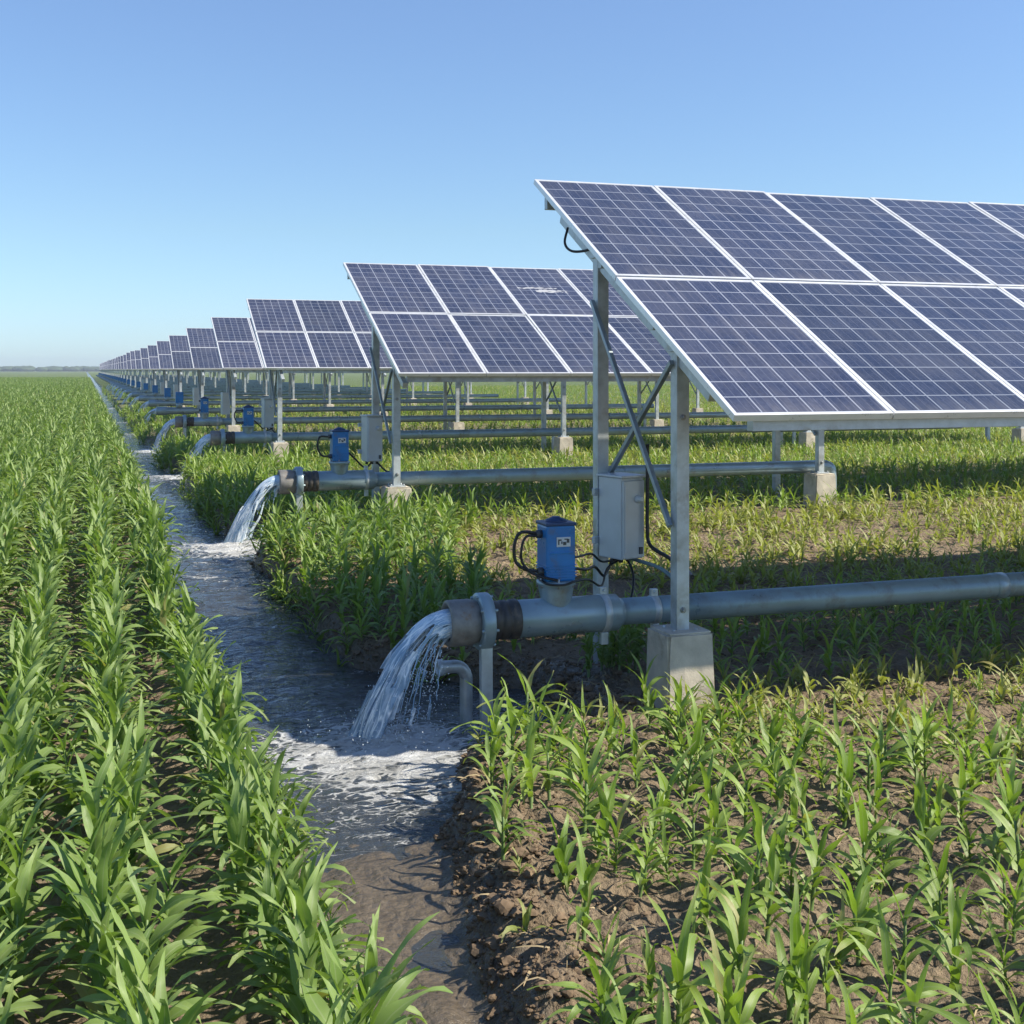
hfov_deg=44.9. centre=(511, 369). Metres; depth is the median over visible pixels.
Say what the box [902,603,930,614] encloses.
young maize plant
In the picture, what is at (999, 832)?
young maize plant
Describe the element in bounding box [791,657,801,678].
seedling
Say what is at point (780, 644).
young maize plant
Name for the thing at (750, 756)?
seedling
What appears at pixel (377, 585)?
maize plant
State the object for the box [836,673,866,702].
seedling
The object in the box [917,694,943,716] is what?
seedling
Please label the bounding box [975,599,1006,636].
young maize plant
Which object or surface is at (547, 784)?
young maize plant
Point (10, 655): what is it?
maize plant
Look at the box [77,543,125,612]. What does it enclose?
maize plant
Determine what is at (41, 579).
maize plant
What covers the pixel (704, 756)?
young maize plant
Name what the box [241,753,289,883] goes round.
maize plant
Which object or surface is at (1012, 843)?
young maize plant
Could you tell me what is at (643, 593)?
young maize plant
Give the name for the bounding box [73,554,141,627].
maize plant
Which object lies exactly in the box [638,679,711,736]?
young maize plant
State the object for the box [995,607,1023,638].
young maize plant
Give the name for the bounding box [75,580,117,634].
maize plant
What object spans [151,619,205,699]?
maize plant
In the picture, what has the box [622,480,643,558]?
door
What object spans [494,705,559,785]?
young maize plant
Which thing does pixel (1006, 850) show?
young maize plant
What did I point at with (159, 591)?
maize plant
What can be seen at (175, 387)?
control box
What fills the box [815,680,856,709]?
seedling
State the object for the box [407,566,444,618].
maize plant
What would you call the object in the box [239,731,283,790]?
maize plant
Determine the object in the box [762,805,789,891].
young maize plant
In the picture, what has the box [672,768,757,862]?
young maize plant
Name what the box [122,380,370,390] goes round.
irrigation pipe
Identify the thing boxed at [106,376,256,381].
irrigation pipe
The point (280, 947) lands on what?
maize plant
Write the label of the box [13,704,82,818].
maize plant
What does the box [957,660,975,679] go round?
young maize plant
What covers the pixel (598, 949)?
young maize plant
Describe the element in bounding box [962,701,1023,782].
young maize plant
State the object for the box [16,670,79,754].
maize plant
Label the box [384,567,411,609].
maize plant
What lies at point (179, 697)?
maize plant
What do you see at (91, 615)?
maize plant
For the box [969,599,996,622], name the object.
young maize plant
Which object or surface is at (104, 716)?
maize plant
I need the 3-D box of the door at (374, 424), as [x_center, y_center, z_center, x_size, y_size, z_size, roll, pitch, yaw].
[-1.744,0.895,15.887,0.193,0.550,0.069,0,0,-25]
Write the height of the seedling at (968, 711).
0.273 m
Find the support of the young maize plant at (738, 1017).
on the ground
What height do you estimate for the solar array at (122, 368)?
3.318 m
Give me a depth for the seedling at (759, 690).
7.87 m
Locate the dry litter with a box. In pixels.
[272,523,1023,1023]
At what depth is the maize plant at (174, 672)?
7.61 m
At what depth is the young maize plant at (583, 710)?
7.07 m
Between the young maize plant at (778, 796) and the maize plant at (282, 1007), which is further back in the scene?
the young maize plant at (778, 796)
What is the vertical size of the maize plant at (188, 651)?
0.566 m
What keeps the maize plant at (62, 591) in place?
on the ground
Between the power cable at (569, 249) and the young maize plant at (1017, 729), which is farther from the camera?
the power cable at (569, 249)
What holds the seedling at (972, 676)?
on the ground
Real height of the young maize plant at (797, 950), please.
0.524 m
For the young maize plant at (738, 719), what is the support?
on the ground
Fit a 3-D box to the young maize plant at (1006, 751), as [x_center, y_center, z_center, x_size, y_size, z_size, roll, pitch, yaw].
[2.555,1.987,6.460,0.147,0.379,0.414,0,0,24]
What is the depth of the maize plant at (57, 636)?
8.54 m
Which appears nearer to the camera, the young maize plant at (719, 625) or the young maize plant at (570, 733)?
the young maize plant at (570, 733)
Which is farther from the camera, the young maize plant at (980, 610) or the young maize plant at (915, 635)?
the young maize plant at (980, 610)
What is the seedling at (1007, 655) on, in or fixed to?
on the ground
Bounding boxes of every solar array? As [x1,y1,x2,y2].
[105,362,209,376]
[107,360,188,377]
[108,360,192,378]
[111,359,248,379]
[112,359,257,380]
[114,358,268,380]
[116,357,225,381]
[118,356,291,381]
[120,356,306,382]
[123,355,321,384]
[126,353,343,385]
[130,351,368,391]
[134,350,390,394]
[140,348,430,399]
[147,345,472,399]
[156,341,528,406]
[168,335,592,415]
[186,328,703,426]
[211,317,663,439]
[246,299,1023,466]
[343,262,836,523]
[534,179,1023,711]
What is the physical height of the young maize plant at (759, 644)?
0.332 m
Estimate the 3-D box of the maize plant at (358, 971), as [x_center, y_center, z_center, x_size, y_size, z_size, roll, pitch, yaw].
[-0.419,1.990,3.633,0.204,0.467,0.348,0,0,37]
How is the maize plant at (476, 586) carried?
on the ground
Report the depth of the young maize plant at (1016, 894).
4.61 m
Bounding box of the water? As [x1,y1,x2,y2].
[87,373,554,975]
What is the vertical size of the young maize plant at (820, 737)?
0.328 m
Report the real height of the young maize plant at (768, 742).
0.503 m
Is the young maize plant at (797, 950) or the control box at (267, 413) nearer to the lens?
the young maize plant at (797, 950)
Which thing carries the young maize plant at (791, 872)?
on the ground
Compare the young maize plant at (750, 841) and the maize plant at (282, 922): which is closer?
the maize plant at (282, 922)
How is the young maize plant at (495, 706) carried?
on the ground
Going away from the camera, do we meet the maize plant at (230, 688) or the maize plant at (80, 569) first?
the maize plant at (230, 688)
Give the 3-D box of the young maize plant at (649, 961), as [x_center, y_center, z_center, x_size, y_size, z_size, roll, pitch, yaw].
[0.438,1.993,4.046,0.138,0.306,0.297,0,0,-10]
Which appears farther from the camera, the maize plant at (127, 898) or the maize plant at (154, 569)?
the maize plant at (154, 569)
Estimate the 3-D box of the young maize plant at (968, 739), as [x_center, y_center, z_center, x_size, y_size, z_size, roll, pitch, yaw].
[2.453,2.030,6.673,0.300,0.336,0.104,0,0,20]
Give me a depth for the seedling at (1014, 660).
8.79 m
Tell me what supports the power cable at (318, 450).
attached to the irrigation pipe at (296, 481)
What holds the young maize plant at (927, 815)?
on the ground
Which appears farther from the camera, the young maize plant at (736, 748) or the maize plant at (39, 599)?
the maize plant at (39, 599)
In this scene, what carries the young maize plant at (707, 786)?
on the ground
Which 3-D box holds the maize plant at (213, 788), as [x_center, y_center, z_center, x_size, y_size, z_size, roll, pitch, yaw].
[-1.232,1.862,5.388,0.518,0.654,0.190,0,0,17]
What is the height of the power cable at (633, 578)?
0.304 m
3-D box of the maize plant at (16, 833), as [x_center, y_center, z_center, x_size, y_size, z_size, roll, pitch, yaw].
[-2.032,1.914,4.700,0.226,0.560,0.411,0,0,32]
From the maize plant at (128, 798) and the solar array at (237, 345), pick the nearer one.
the maize plant at (128, 798)
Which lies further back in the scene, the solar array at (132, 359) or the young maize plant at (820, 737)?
the solar array at (132, 359)
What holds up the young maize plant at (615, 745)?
on the ground
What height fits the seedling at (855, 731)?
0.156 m
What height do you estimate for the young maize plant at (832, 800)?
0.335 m
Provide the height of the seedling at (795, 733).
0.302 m
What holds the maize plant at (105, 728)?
on the ground
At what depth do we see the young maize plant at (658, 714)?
6.93 m
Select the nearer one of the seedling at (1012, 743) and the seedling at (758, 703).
the seedling at (1012, 743)
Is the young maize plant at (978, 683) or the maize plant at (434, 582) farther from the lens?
the maize plant at (434, 582)
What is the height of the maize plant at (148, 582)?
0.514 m
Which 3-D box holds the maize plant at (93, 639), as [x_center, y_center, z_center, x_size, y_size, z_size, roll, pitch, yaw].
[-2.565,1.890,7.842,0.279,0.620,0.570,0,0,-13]
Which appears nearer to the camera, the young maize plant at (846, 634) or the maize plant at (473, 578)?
the young maize plant at (846, 634)
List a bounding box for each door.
[265,400,273,426]
[368,418,381,460]
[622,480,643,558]
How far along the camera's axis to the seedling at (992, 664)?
8.34 m
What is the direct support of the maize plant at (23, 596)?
on the ground
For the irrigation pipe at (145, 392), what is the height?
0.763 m
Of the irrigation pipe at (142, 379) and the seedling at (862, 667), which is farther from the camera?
the irrigation pipe at (142, 379)
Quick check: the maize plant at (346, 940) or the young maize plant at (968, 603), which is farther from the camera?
the young maize plant at (968, 603)
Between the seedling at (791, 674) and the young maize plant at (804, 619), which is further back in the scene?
the young maize plant at (804, 619)
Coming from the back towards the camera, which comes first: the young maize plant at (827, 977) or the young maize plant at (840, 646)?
the young maize plant at (840, 646)
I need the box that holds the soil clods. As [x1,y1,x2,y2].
[125,513,1023,1023]
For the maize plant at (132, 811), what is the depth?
4.80 m
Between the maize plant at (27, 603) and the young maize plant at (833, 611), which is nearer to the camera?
the maize plant at (27, 603)
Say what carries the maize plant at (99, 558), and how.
on the ground
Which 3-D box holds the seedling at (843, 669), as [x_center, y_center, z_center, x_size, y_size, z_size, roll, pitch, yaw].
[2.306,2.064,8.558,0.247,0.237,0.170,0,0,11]
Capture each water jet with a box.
[121,393,131,404]
[128,396,138,409]
[136,401,148,413]
[144,408,155,423]
[152,419,174,449]
[182,434,210,468]
[223,475,279,542]
[279,609,502,761]
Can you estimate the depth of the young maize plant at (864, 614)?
10.10 m
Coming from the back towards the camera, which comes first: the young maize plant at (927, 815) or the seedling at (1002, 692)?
the seedling at (1002, 692)
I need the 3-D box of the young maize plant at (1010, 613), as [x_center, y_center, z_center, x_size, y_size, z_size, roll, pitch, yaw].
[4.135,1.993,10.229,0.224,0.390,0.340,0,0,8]
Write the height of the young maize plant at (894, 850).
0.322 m
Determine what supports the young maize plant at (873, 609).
on the ground
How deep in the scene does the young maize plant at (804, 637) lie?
9.38 m
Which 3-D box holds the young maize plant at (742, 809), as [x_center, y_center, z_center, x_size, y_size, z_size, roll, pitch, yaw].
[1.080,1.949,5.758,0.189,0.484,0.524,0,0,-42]
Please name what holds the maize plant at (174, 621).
on the ground
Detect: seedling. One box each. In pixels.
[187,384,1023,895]
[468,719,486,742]
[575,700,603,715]
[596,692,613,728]
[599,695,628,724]
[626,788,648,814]
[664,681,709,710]
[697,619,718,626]
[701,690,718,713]
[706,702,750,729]
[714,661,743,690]
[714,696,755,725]
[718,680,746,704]
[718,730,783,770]
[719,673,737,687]
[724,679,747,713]
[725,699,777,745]
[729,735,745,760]
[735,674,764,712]
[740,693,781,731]
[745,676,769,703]
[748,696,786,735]
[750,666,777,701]
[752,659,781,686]
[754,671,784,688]
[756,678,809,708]
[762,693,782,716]
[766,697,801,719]
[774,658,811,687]
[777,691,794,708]
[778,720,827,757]
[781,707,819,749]
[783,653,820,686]
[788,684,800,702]
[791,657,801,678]
[791,689,806,704]
[794,662,821,699]
[801,689,832,722]
[801,693,811,721]
[803,700,832,720]
[803,745,818,769]
[809,738,840,753]
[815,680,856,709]
[818,676,856,703]
[829,651,865,677]
[830,654,864,686]
[832,680,877,718]
[835,839,890,884]
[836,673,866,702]
[837,664,878,689]
[839,678,870,699]
[841,676,879,706]
[841,723,860,738]
[842,691,880,724]
[844,648,861,674]
[847,655,875,679]
[848,670,866,692]
[848,705,894,740]
[855,697,873,711]
[856,658,880,689]
[857,656,875,682]
[857,718,870,732]
[870,648,889,684]
[872,686,895,706]
[873,698,908,726]
[874,652,895,686]
[878,701,903,737]
[882,692,915,722]
[885,681,901,698]
[885,683,905,708]
[886,656,893,673]
[889,670,905,687]
[892,694,909,727]
[896,657,913,686]
[897,711,912,728]
[904,672,926,695]
[905,675,912,695]
[909,657,927,694]
[910,640,927,672]
[910,645,940,675]
[911,777,953,809]
[912,692,946,716]
[917,661,937,698]
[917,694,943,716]
[920,717,983,760]
[923,659,952,682]
[932,655,961,676]
[937,634,970,677]
[941,677,958,692]
[946,689,994,708]
[947,681,964,701]
[947,684,968,707]
[951,700,988,732]
[953,689,984,718]
[954,696,986,729]
[955,637,984,666]
[957,720,967,738]
[963,665,980,687]
[974,652,1023,686]
[975,639,1014,672]
[975,670,993,689]
[978,668,1022,704]
[983,643,1002,673]
[985,672,1013,694]
[993,706,1023,732]
[996,671,1023,703]
[1000,651,1022,668]
[1000,721,1023,759]
[1000,727,1023,755]
[1001,648,1018,667]
[1004,668,1023,694]
[1005,667,1015,682]
[1010,638,1023,662]
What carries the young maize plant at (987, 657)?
on the ground
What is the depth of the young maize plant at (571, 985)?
4.05 m
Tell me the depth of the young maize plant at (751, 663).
8.40 m
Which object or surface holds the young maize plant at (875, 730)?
on the ground
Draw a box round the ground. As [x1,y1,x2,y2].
[0,371,1023,1023]
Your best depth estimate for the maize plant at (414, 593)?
9.96 m
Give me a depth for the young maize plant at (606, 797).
5.46 m
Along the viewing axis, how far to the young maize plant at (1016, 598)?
11.21 m
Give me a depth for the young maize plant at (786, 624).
9.86 m
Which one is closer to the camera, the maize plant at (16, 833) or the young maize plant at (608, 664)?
the maize plant at (16, 833)
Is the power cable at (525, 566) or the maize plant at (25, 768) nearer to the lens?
the maize plant at (25, 768)
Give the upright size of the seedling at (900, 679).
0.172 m
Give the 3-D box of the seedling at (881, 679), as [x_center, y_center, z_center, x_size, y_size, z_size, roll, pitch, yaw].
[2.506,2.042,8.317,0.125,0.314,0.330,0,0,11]
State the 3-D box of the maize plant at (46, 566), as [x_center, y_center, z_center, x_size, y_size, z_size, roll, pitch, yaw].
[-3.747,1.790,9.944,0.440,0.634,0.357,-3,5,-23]
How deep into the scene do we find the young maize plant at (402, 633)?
9.44 m
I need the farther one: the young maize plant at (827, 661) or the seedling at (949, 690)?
the young maize plant at (827, 661)
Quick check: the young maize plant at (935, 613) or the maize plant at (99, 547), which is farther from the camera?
the maize plant at (99, 547)
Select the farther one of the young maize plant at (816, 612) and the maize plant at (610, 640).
the young maize plant at (816, 612)
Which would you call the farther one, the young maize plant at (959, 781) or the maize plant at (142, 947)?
the young maize plant at (959, 781)
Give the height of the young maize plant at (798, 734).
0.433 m
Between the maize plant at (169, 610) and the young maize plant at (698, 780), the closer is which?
the young maize plant at (698, 780)
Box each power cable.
[316,435,327,456]
[349,452,371,467]
[512,530,537,572]
[520,534,557,581]
[537,560,619,586]
[564,227,588,252]
[575,553,617,562]
[575,558,610,576]
[626,559,634,596]
[645,444,693,578]
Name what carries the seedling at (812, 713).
on the ground
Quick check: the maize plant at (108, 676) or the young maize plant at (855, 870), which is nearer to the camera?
the young maize plant at (855, 870)
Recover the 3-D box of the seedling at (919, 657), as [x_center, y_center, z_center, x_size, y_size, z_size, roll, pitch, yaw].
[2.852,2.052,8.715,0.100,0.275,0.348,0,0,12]
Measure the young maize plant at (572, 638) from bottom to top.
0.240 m
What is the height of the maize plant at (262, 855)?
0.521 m
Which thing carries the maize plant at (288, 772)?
on the ground
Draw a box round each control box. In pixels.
[160,382,164,393]
[173,384,177,398]
[193,388,199,404]
[221,392,229,414]
[259,398,273,429]
[358,414,382,463]
[592,472,645,562]
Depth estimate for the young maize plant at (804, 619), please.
10.08 m
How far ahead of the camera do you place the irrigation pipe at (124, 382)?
107.78 m
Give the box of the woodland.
[0,366,150,371]
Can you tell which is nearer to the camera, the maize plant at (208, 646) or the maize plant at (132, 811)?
the maize plant at (132, 811)
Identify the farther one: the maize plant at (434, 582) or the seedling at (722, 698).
the maize plant at (434, 582)
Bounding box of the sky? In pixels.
[0,0,1023,367]
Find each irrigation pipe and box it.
[99,374,196,377]
[101,374,212,378]
[102,375,172,379]
[103,375,224,379]
[104,375,172,380]
[105,375,241,380]
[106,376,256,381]
[108,376,267,382]
[109,377,268,383]
[111,377,288,383]
[113,378,308,385]
[116,378,327,386]
[118,379,349,388]
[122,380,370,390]
[126,382,405,393]
[132,383,447,396]
[139,385,498,400]
[148,388,560,406]
[156,392,653,414]
[175,397,729,437]
[210,405,961,454]
[277,427,836,525]
[441,516,1023,734]
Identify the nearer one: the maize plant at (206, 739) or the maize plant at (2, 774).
the maize plant at (2, 774)
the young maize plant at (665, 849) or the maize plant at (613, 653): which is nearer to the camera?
the young maize plant at (665, 849)
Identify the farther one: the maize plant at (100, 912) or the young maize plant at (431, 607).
the young maize plant at (431, 607)
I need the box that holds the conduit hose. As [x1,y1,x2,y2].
[630,558,670,578]
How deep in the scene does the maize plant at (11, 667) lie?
7.75 m
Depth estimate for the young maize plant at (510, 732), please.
6.49 m
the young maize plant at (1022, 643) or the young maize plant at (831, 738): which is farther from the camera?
the young maize plant at (1022, 643)
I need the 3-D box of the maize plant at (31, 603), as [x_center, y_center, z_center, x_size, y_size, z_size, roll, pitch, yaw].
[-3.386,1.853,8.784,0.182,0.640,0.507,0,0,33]
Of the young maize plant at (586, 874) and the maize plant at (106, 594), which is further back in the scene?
the maize plant at (106, 594)
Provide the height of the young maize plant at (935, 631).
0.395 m
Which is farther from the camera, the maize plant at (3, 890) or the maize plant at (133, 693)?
the maize plant at (133, 693)
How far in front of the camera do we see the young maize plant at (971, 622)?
9.66 m
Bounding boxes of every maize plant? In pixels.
[0,540,12,594]
[0,550,25,597]
[0,577,20,628]
[0,578,56,647]
[0,583,76,656]
[0,584,86,675]
[0,607,52,669]
[0,612,60,698]
[0,622,77,670]
[0,627,93,728]
[0,640,9,680]
[0,642,49,724]
[0,648,67,741]
[0,650,76,723]
[0,655,53,701]
[0,660,79,757]
[0,664,60,755]
[0,687,60,779]
[0,690,27,797]
[0,695,79,846]
[0,707,73,834]
[0,743,73,870]
[0,752,34,847]
[0,752,38,854]
[0,778,57,970]
[0,808,43,888]
[0,810,21,882]
[0,811,62,940]
[0,832,88,1023]
[0,878,16,1007]
[0,892,40,932]
[0,915,68,1018]
[1,610,63,679]
[1,835,53,863]
[2,542,61,601]
[2,642,59,729]
[2,698,72,818]
[2,782,39,837]
[3,623,69,679]
[4,589,70,647]
[4,611,81,686]
[5,555,64,617]
[5,620,43,695]
[8,567,69,629]
[8,583,70,654]
[8,610,44,660]
[9,560,34,602]
[9,573,81,641]
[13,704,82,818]
[15,542,81,598]
[16,646,86,760]
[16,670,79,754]
[17,553,65,607]
[17,557,71,609]
[18,700,129,838]
[21,561,73,634]
[21,856,149,1014]
[23,606,79,666]
[23,741,161,946]
[26,553,79,600]
[26,555,69,604]
[28,792,179,967]
[29,603,52,678]
[35,792,153,951]
[37,556,65,609]
[37,788,205,963]
[40,900,201,1023]
[42,704,151,829]
[42,716,178,872]
[42,769,161,896]
[45,724,148,880]
[45,828,158,1023]
[46,560,74,609]
[47,851,239,1016]
[51,734,215,914]
[55,654,144,729]
[56,586,163,688]
[56,640,152,694]
[56,676,166,794]
[57,651,158,761]
[63,598,133,690]
[63,627,149,720]
[65,760,181,843]
[66,652,133,740]
[67,673,164,770]
[67,917,170,1019]
[67,937,244,1023]
[68,525,120,601]
[68,608,168,717]
[69,547,129,618]
[70,539,131,595]
[70,542,113,602]
[70,578,138,642]
[72,564,157,655]
[72,566,126,624]
[72,690,171,769]
[72,692,112,782]
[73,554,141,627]
[74,623,141,692]
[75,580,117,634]
[76,547,150,615]
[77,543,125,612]
[77,620,121,672]
[78,591,135,651]
[79,584,137,650]
[79,657,154,759]
[80,563,137,608]
[80,707,158,791]
[81,603,111,643]
[82,596,146,691]
[82,598,138,652]
[82,646,158,726]
[83,577,133,623]
[85,567,107,603]
[85,597,131,660]
[85,661,137,730]
[87,618,128,663]
[87,726,163,831]
[91,641,152,698]
[108,946,235,1023]
[109,821,231,997]
[115,691,166,821]
[115,739,152,862]
[122,569,197,660]
[123,547,173,615]
[124,633,240,769]
[127,546,185,611]
[127,562,151,614]
[129,539,155,604]
[130,570,192,630]
[134,558,195,632]
[134,586,172,665]
[135,571,161,629]
[138,582,176,665]
[138,617,219,696]
[139,566,158,620]
[139,573,195,616]
[142,549,202,631]
[143,545,186,616]
[146,573,180,645]
[147,574,203,674]
[149,582,211,656]
[149,608,194,658]
[150,628,224,714]
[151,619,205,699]
[153,605,217,667]
[155,631,223,692]
[157,634,250,726]
[158,698,259,834]
[159,645,210,735]
[159,663,251,753]
[161,716,272,840]
[164,618,223,685]
[164,630,244,714]
[164,651,233,707]
[166,582,222,683]
[167,640,270,756]
[169,655,263,767]
[169,749,292,900]
[171,641,220,732]
[175,720,264,862]
[177,671,265,769]
[177,764,310,948]
[179,691,253,797]
[180,733,298,818]
[181,663,227,754]
[186,617,222,686]
[187,707,272,793]
[187,725,311,850]
[196,660,263,777]
[197,685,272,782]
[206,789,355,944]
[207,825,355,962]
[208,846,337,1023]
[213,752,281,907]
[214,845,335,997]
[222,842,383,1023]
[230,742,316,917]
[234,813,298,921]
[236,859,393,1022]
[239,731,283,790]
[240,749,290,803]
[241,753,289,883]
[243,838,347,966]
[244,867,328,954]
[262,769,317,853]
[262,773,326,853]
[262,778,289,820]
[262,897,365,1001]
[262,978,392,1023]
[264,754,311,804]
[264,905,356,1023]
[265,784,335,867]
[281,788,320,858]
[292,860,332,913]
[296,902,395,1023]
[300,905,430,1023]
[303,912,452,1023]
[304,962,420,1023]
[316,889,368,959]
[318,933,381,1003]
[340,927,360,1005]
[342,566,373,618]
[342,989,359,1011]
[351,984,420,1018]
[356,953,372,1023]
[360,581,399,635]
[361,567,390,628]
[364,563,394,605]
[380,598,417,644]
[382,611,401,647]
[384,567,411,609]
[385,560,421,628]
[386,563,436,622]
[393,584,430,624]
[395,580,441,643]
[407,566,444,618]
[408,560,440,614]
[409,595,428,624]
[409,657,425,682]
[410,654,457,684]
[417,569,457,602]
[417,599,442,611]
[425,566,453,610]
[425,575,447,613]
[440,584,460,600]
[447,646,470,661]
[449,574,471,598]
[450,680,535,758]
[452,558,493,598]
[461,560,495,598]
[463,727,518,789]
[465,775,546,860]
[467,677,556,775]
[468,689,516,763]
[473,778,546,844]
[474,749,536,808]
[476,653,572,732]
[492,589,514,599]
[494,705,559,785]
[500,668,577,743]
[500,716,591,800]
[504,587,541,652]
[510,704,544,808]
[514,684,604,757]
[518,721,646,833]
[522,699,591,766]
[523,694,640,793]
[523,711,610,788]
[526,915,656,1023]
[536,748,633,817]
[539,799,592,894]
[542,938,647,1023]
[545,681,620,741]
[555,634,575,640]
[555,741,613,782]
[566,904,651,975]
[567,812,624,942]
[568,755,630,864]
[573,632,597,676]
[573,786,671,873]
[578,637,600,662]
[587,703,660,769]
[594,630,637,669]
[594,631,620,667]
[594,632,611,670]
[594,641,627,667]
[595,956,672,1023]
[597,625,643,670]
[597,681,629,759]
[604,824,693,894]
[609,624,645,640]
[610,710,660,787]
[610,814,674,897]
[612,624,646,672]
[619,625,637,668]
[620,651,668,710]
[627,582,648,627]
[628,623,649,671]
[630,687,699,746]
[632,623,646,669]
[632,881,719,1023]
[633,687,665,727]
[634,807,703,886]
[635,923,679,1011]
[637,699,739,808]
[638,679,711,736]
[639,675,712,756]
[639,741,695,835]
[640,780,681,852]
[645,777,746,869]
[649,672,704,722]
[658,749,721,795]
[661,718,707,768]
[662,713,747,783]
[669,748,732,834]
[670,913,745,1023]
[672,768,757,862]
[675,723,768,794]
[676,796,778,886]
[680,818,720,934]
[682,679,722,754]
[685,676,749,748]
[686,667,758,730]
[689,857,769,947]
[691,711,711,774]
[697,716,775,779]
[698,791,816,913]
[701,618,724,635]
[702,736,780,826]
[702,943,780,1023]
[703,679,785,739]
[706,619,734,638]
[706,669,767,723]
[710,616,762,655]
[712,618,736,652]
[713,633,745,677]
[713,634,728,670]
[715,635,775,688]
[723,806,784,857]
[726,617,756,640]
[732,707,817,783]
[734,723,824,808]
[740,616,754,634]
[742,729,788,794]
[750,822,806,944]
[751,870,867,968]
[753,616,766,653]
[753,838,827,902]
[757,694,835,753]
[758,615,767,630]
[759,617,777,658]
[760,616,802,658]
[761,700,796,747]
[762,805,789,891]
[763,644,794,683]
[764,723,816,804]
[764,867,829,1023]
[766,613,806,635]
[769,794,849,910]
[770,701,807,728]
[772,765,836,855]
[773,645,805,668]
[775,613,803,624]
[775,769,810,844]
[778,612,820,645]
[778,694,833,768]
[779,689,803,744]
[779,903,822,1023]
[787,615,827,650]
[791,612,818,628]
[792,693,869,757]
[798,610,827,627]
[803,776,922,888]
[805,742,837,786]
[807,610,831,640]
[808,924,862,1011]
[812,698,830,750]
[813,769,868,827]
[814,623,846,679]
[814,892,869,972]
[815,852,910,965]
[816,704,915,805]
[817,610,833,617]
[818,619,865,655]
[819,728,871,802]
[823,609,847,631]
[823,621,886,665]
[824,567,854,617]
[825,613,862,643]
[826,707,932,786]
[828,725,878,829]
[828,893,976,1023]
[831,854,976,984]
[832,843,898,958]
[839,609,885,639]
[840,825,912,894]
[841,615,868,653]
[842,612,872,638]
[843,608,865,638]
[845,607,874,625]
[845,791,903,859]
[847,697,934,775]
[852,810,930,863]
[856,933,981,1023]
[859,609,888,645]
[859,622,905,660]
[861,607,884,620]
[865,743,893,821]
[868,763,966,880]
[875,605,909,632]
[875,607,900,640]
[886,706,968,781]
[887,709,966,777]
[889,604,919,622]
[889,618,932,658]
[891,690,955,760]
[891,771,949,833]
[892,604,928,635]
[897,860,1012,1014]
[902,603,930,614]
[902,828,992,933]
[904,610,954,648]
[904,692,941,754]
[905,606,944,644]
[909,603,918,621]
[909,704,946,748]
[910,856,991,950]
[916,572,939,616]
[921,602,949,637]
[922,627,944,661]
[923,743,1000,827]
[926,604,958,630]
[926,764,949,838]
[928,683,981,753]
[929,631,952,671]
[937,600,976,627]
[939,601,962,621]
[939,719,984,768]
[942,634,960,661]
[946,706,989,746]
[946,813,996,872]
[947,601,981,639]
[947,750,1023,872]
[950,613,963,646]
[950,781,1023,900]
[951,602,996,638]
[951,618,998,662]
[951,734,998,791]
[953,731,991,792]
[955,843,1023,929]
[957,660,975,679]
[958,600,972,616]
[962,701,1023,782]
[964,856,1023,945]
[964,908,1023,990]
[965,603,977,628]
[967,641,1003,672]
[968,666,988,691]
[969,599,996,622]
[969,962,1023,1023]
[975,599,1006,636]
[976,639,999,669]
[976,702,1023,773]
[976,803,1023,854]
[977,598,1006,612]
[978,983,1020,1023]
[980,745,1023,835]
[984,684,1005,706]
[986,613,1004,648]
[989,708,1017,775]
[991,622,1010,653]
[994,567,1013,616]
[994,596,1021,627]
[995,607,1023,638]
[998,699,1023,747]
[998,701,1023,756]
[1008,638,1023,659]
[1009,653,1023,678]
[1014,569,1023,605]
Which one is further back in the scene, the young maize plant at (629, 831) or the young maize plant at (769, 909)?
the young maize plant at (629, 831)
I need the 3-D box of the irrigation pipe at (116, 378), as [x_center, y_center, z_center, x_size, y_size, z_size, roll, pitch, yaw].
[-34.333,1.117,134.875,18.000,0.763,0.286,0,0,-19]
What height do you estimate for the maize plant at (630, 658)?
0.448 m
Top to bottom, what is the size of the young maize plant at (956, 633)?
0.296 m
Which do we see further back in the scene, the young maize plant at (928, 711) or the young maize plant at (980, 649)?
the young maize plant at (980, 649)
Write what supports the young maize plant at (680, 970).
on the ground
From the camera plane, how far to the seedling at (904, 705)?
7.42 m
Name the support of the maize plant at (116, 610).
on the ground
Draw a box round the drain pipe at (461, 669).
[435,659,472,723]
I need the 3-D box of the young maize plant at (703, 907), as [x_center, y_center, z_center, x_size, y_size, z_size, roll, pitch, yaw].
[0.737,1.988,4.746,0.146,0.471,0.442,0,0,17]

